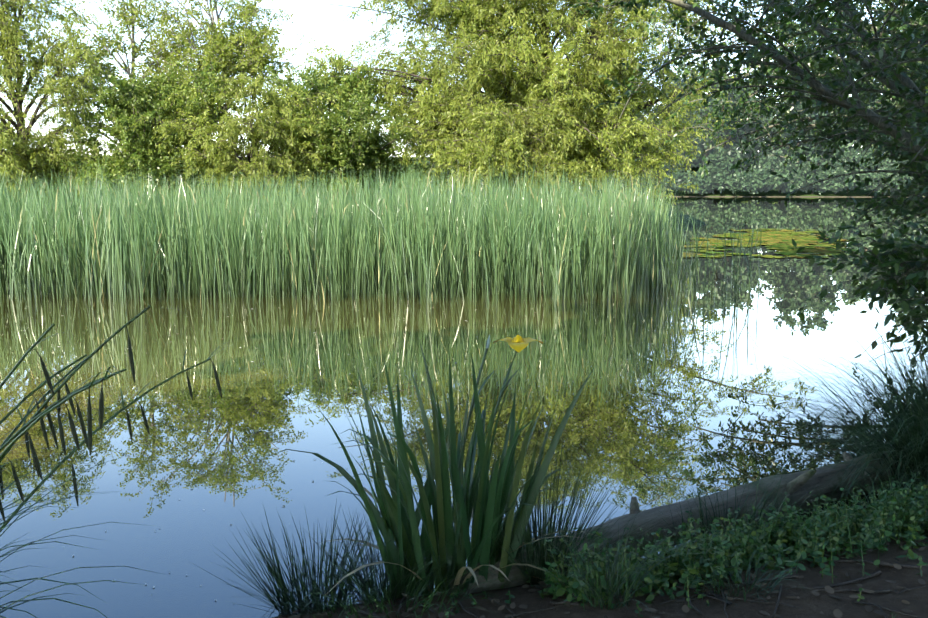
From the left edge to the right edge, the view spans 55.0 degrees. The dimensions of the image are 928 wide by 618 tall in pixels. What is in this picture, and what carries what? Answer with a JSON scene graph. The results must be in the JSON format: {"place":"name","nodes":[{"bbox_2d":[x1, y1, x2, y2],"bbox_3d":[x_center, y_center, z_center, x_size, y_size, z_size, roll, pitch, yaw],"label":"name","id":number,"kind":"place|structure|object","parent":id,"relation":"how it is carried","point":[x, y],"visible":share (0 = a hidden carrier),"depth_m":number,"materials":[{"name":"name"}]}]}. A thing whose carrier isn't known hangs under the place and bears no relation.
{"place":"outdoors","nodes":[
{"label":"outdoors","id":0,"kind":"place"},
{"bbox_2d":[25,308,853,600],"bbox_3d":[0.107,0.673,8.159,14.964,0.001,9.930,0,8,2],"label":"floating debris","id":1,"kind":"object","parent":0,"point":[364,407],"visible":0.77,"depth_m":7.39,"materials":[{"name":"plant"}]},
{"bbox_2d":[0,0,916,156],"label":"sky","id":2,"kind":"structure","parent":0,"point":[320,18],"materials":[{"name":"white"}]},
{"bbox_2d":[0,197,927,617],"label":"pond water","id":3,"kind":"structure","parent":0,"point":[676,429],"depth_m":7.58,"materials":[{"name":"blue liquid"}]},
{"bbox_2d":[0,151,776,306],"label":"reed bed","id":4,"kind":"object","parent":3,"relation":"on","point":[302,241],"visible":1,"depth_m":14.47,"materials":[{"name":"green plant"}]},
{"bbox_2d":[663,228,864,257],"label":"water lily pads","id":5,"kind":"object","parent":3,"relation":"on","point":[781,240],"visible":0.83,"depth_m":26.03,"materials":[{"name":"green plant"}]},
{"bbox_2d":[1,155,927,617],"bbox_3d":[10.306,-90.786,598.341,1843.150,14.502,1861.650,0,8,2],"label":"ground","id":6,"kind":"structure","parent":0,"point":[809,603],"depth_m":3.53,"materials":[{"name":"soil"}]},
{"bbox_2d":[0,0,137,209],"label":"willow","id":7,"kind":"object","parent":6,"relation":"on","point":[46,154],"visible":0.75,"depth_m":26.98,"materials":[{"name":"green plant"}]},
{"bbox_2d":[23,0,207,158],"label":"birch","id":8,"kind":"object","parent":6,"relation":"on","point":[124,17],"visible":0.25,"depth_m":30.41,"materials":[{"name":"green plant"}]},
{"bbox_2d":[0,305,241,617],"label":"pendulous sedge","id":9,"kind":"object","parent":6,"relation":"on","point":[37,416],"visible":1,"depth_m":3.11,"materials":[{"name":"green plant"}]},
{"bbox_2d":[60,57,238,207],"bbox_3d":[-9.299,-5.013,27.438,4.871,5.521,4.538,6,10,34],"label":"sallow bush","id":10,"kind":"object","parent":6,"relation":"on","point":[121,111],"visible":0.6,"depth_m":26.84,"materials":[{"name":"green plant"}]},
{"bbox_2d":[102,0,317,184],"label":"birch","id":11,"kind":"object","parent":6,"relation":"on","point":[225,53],"visible":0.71,"depth_m":29.63,"materials":[{"name":"green plant"}]},
{"bbox_2d":[129,69,343,210],"bbox_3d":[-6.665,-4.712,26.825,5.171,5.090,5.499,7,10,38],"label":"sallow bush","id":12,"kind":"object","parent":6,"relation":"on","point":[258,138],"visible":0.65,"depth_m":26.61,"materials":[{"name":"green plant"}]},
{"bbox_2d":[192,499,438,617],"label":"rush","id":13,"kind":"object","parent":6,"relation":"on","point":[279,580],"visible":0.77,"depth_m":3.73,"materials":[{"name":"green plant"}]},
{"bbox_2d":[250,55,431,205],"bbox_3d":[-4.128,-5.416,28.934,5.607,5.887,5.088,7,11,40],"label":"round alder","id":14,"kind":"object","parent":6,"relation":"on","point":[358,148],"visible":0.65,"depth_m":27.85,"materials":[{"name":"green plant"}]},
{"bbox_2d":[304,503,464,603],"bbox_3d":[-0.361,1.100,3.840,0.790,0.570,0.847,2,8,15],"label":"rush","id":15,"kind":"object","parent":6,"relation":"on","point":[370,581],"visible":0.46,"depth_m":3.82,"materials":[{"name":"green plant"}]},
{"bbox_2d":[272,540,517,617],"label":"bank grass","id":16,"kind":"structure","parent":6,"relation":"on","point":[431,595],"depth_m":3.63,"materials":[{"name":"green plant"}]},
{"bbox_2d":[263,335,599,598],"bbox_3d":[-0.124,0.777,3.868,1.376,1.320,1.343,-7,11,-41],"label":"yellow iris","id":17,"kind":"object","parent":6,"relation":"on","point":[396,508],"visible":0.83,"depth_m":3.81,"materials":[{"name":"green plant"}]},
{"bbox_2d":[426,161,457,179],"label":"bush","id":18,"kind":"object","parent":6,"relation":"on","point":[436,170],"depth_m":109.25,"materials":[{"name":"green plant"}]},
{"bbox_2d":[423,86,606,215],"bbox_3d":[1.562,-4.699,27.959,5.315,4.821,5.119,-7,11,-42],"label":"sallow bush","id":19,"kind":"object","parent":6,"relation":"on","point":[511,135],"visible":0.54,"depth_m":27.41,"materials":[{"name":"green plant"}]},
{"bbox_2d":[402,433,675,587],"bbox_3d":[0.352,0.899,3.969,1.038,0.785,1.257,7,11,40],"label":"rush","id":20,"kind":"object","parent":6,"relation":"on","point":[528,537],"visible":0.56,"depth_m":3.88,"materials":[{"name":"green plant"}]},
{"bbox_2d":[262,0,831,210],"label":"willow","id":21,"kind":"object","parent":6,"relation":"on","point":[493,60],"visible":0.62,"depth_m":29.39,"materials":[{"name":"green plant"}]},
{"bbox_2d":[514,514,693,616],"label":"bank grass","id":22,"kind":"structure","parent":6,"relation":"on","point":[612,593],"depth_m":3.46,"materials":[{"name":"green plant"}]},
{"bbox_2d":[314,568,896,617],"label":"seedlings","id":23,"kind":"object","parent":6,"relation":"on","point":[544,590],"visible":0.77,"depth_m":3.48,"materials":[{"name":"green plant"}]},
{"bbox_2d":[288,521,927,617],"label":"leaf litter and twigs","id":24,"kind":"object","parent":6,"relation":"on","point":[836,612],"visible":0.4,"depth_m":3.50,"materials":[{"name":"brown plant"}]},
{"bbox_2d":[604,156,660,192],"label":"bush","id":25,"kind":"object","parent":6,"relation":"on","point":[633,180],"visible":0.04,"depth_m":100.80,"materials":[{"name":"green plant"}]},
{"bbox_2d":[611,72,665,187],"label":"tree","id":26,"kind":"object","parent":6,"relation":"on","point":[639,133],"depth_m":103.67,"materials":[{"name":"green plant"}]},
{"bbox_2d":[626,81,664,155],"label":"tree","id":27,"kind":"object","parent":6,"relation":"on","point":[653,106],"visible":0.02,"depth_m":111.18,"materials":[{"name":"green plant"}]},
{"bbox_2d":[640,160,681,190],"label":"bush","id":28,"kind":"object","parent":6,"relation":"on","point":[665,167],"visible":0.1,"depth_m":101.15,"materials":[{"name":"green plant"}]},
{"bbox_2d":[635,72,688,154],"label":"tree","id":29,"kind":"object","parent":6,"relation":"on","point":[666,88],"depth_m":112.70,"materials":[{"name":"green plant"}]},
{"bbox_2d":[635,64,714,173],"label":"tree","id":30,"kind":"object","parent":6,"relation":"on","point":[694,164],"visible":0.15,"depth_m":107.68,"materials":[{"name":"green plant"}]},
{"bbox_2d":[448,450,912,594],"bbox_3d":[1.394,1.040,4.642,3.392,0.348,0.333,-6,10,-33],"label":"fallen log","id":31,"kind":"object","parent":6,"relation":"on","point":[802,485],"visible":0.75,"depth_m":4.60,"materials":[{"name":"brown wood"}]},
{"bbox_2d":[661,169,713,194],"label":"bush","id":32,"kind":"object","parent":6,"relation":"on","point":[703,184],"visible":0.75,"depth_m":100.86,"materials":[{"name":"green plant"}]},
{"bbox_2d":[664,67,720,152],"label":"tree","id":33,"kind":"object","parent":6,"relation":"on","point":[690,75],"depth_m":112.80,"materials":[{"name":"green plant"}]},
{"bbox_2d":[466,0,927,244],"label":"tree","id":34,"kind":"object","parent":6,"relation":"on","point":[907,89],"visible":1,"depth_m":8.81,"materials":[{"name":"green plant"}]},
{"bbox_2d":[670,76,740,172],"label":"tree","id":35,"kind":"object","parent":6,"relation":"on","point":[684,152],"visible":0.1,"depth_m":106.72,"materials":[{"name":"green plant"}]},
{"bbox_2d":[679,77,755,172],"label":"tree","id":36,"kind":"object","parent":6,"relation":"on","point":[730,152],"visible":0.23,"depth_m":105.71,"materials":[{"name":"green plant"}]},
{"bbox_2d":[694,142,742,193],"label":"bush","id":37,"kind":"object","parent":6,"relation":"on","point":[719,172],"visible":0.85,"depth_m":101.50,"materials":[{"name":"green plant"}]},
{"bbox_2d":[706,64,758,152],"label":"tree","id":38,"kind":"object","parent":6,"relation":"on","point":[730,83],"visible":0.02,"depth_m":114.02,"materials":[{"name":"green plant"}]},
{"bbox_2d":[541,467,927,610],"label":"bank herbs","id":39,"kind":"object","parent":6,"relation":"on","point":[720,550],"visible":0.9,"depth_m":3.81,"materials":[{"name":"green plant"}]},
{"bbox_2d":[637,456,838,551],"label":"grass","id":40,"kind":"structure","parent":6,"relation":"on","point":[719,523],"depth_m":4.34,"materials":[{"name":"green plant"}]},
{"bbox_2d":[717,83,773,157],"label":"tree","id":41,"kind":"object","parent":6,"relation":"on","point":[737,141],"visible":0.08,"depth_m":112.07,"materials":[{"name":"green plant"}]},
{"bbox_2d":[685,545,811,604],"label":"bank grass","id":42,"kind":"structure","parent":6,"relation":"on","point":[776,582],"depth_m":3.52,"materials":[{"name":"green plant"}]},
{"bbox_2d":[721,169,778,193],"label":"bush","id":43,"kind":"object","parent":6,"relation":"on","point":[753,183],"visible":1,"depth_m":100.05,"materials":[{"name":"green plant"}]},
{"bbox_2d":[723,102,805,172],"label":"tree","id":44,"kind":"object","parent":6,"relation":"on","point":[767,159],"visible":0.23,"depth_m":105.80,"materials":[{"name":"green plant"}]},
{"bbox_2d":[617,0,927,242],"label":"tree","id":45,"kind":"object","parent":6,"relation":"on","point":[735,111],"visible":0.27,"depth_m":14.78,"materials":[{"name":"green plant"}]},
{"bbox_2d":[748,155,811,193],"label":"bush","id":46,"kind":"object","parent":6,"relation":"on","point":[783,187],"visible":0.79,"depth_m":100.61,"materials":[{"name":"green plant"}]},
{"bbox_2d":[742,500,825,548],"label":"bank grass","id":47,"kind":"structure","parent":6,"relation":"on","point":[788,528],"depth_m":4.09,"materials":[{"name":"green plant"}]},
{"bbox_2d":[763,62,809,140],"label":"tree","id":48,"kind":"object","parent":6,"relation":"on","point":[768,138],"depth_m":115.36,"materials":[{"name":"green plant"}]},
{"bbox_2d":[654,196,924,196],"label":"bank mud lip","id":49,"kind":"object","parent":6,"relation":"on","point":[778,196],"visible":0.13,"depth_m":100.98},
{"bbox_2d":[759,83,832,165],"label":"tree","id":50,"kind":"object","parent":6,"relation":"on","point":[784,135],"visible":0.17,"depth_m":104.80,"materials":[{"name":"green plant"}]},
{"bbox_2d":[698,294,927,504],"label":"sedge tussock","id":51,"kind":"object","parent":6,"relation":"on","point":[918,458],"visible":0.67,"depth_m":5.40,"materials":[{"name":"green plant"}]},
{"bbox_2d":[783,85,852,172],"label":"tree","id":52,"kind":"object","parent":6,"relation":"on","point":[829,161],"visible":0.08,"depth_m":106.14,"materials":[{"name":"green plant"}]},
{"bbox_2d":[794,155,842,194],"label":"bush","id":53,"kind":"object","parent":6,"relation":"on","point":[821,174],"visible":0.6,"depth_m":100.51,"materials":[{"name":"green plant"}]},
{"bbox_2d":[814,92,853,165],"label":"tree","id":54,"kind":"object","parent":6,"relation":"on","point":[846,140],"depth_m":108.13,"materials":[{"name":"green plant"}]},
{"bbox_2d":[774,484,915,549],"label":"bank grass","id":55,"kind":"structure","parent":6,"relation":"on","point":[877,526],"depth_m":4.14,"materials":[{"name":"green plant"}]},
{"bbox_2d":[825,144,877,193],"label":"bush","id":56,"kind":"object","parent":6,"relation":"on","point":[839,184],"visible":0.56,"depth_m":99.37,"materials":[{"name":"green plant"}]},
{"bbox_2d":[792,169,927,365],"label":"branch","id":57,"kind":"object","parent":6,"relation":"on","point":[911,275],"visible":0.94,"depth_m":6.09,"materials":[{"name":"green plant"}]},
{"bbox_2d":[797,287,927,479],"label":"sedge tussock","id":58,"kind":"object","parent":6,"relation":"on","point":[920,377],"visible":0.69,"depth_m":5.38,"materials":[{"name":"green plant"}]},
{"bbox_2d":[852,83,901,169],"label":"tree","id":59,"kind":"object","parent":6,"relation":"on","point":[887,159],"visible":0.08,"depth_m":105.56,"materials":[{"name":"green plant"}]},
{"bbox_2d":[828,462,927,537],"bbox_3d":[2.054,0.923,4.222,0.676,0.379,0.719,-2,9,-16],"label":"bank grass","id":60,"kind":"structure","parent":6,"relation":"on","point":[909,521],"depth_m":4.24,"materials":[{"name":"green plant"}]},
{"bbox_2d":[844,119,927,239],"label":"branch","id":61,"kind":"object","parent":6,"relation":"on","point":[902,209],"visible":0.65,"depth_m":8.98,"materials":[{"name":"green plant"}]},
{"bbox_2d":[858,160,913,194],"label":"bush","id":62,"kind":"object","parent":6,"relation":"on","point":[876,175],"visible":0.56,"depth_m":98.64,"materials":[{"name":"green plant"}]},
{"bbox_2d":[890,157,924,190],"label":"bush","id":63,"kind":"object","parent":6,"relation":"on","point":[903,163],"visible":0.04,"depth_m":100.13,"materials":[{"name":"green plant"}]},
{"bbox_2d":[902,466,927,510],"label":"bank grass","id":64,"kind":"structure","parent":6,"relation":"on","point":[920,490],"depth_m":4.54,"materials":[{"name":"green plant"}]}
]}

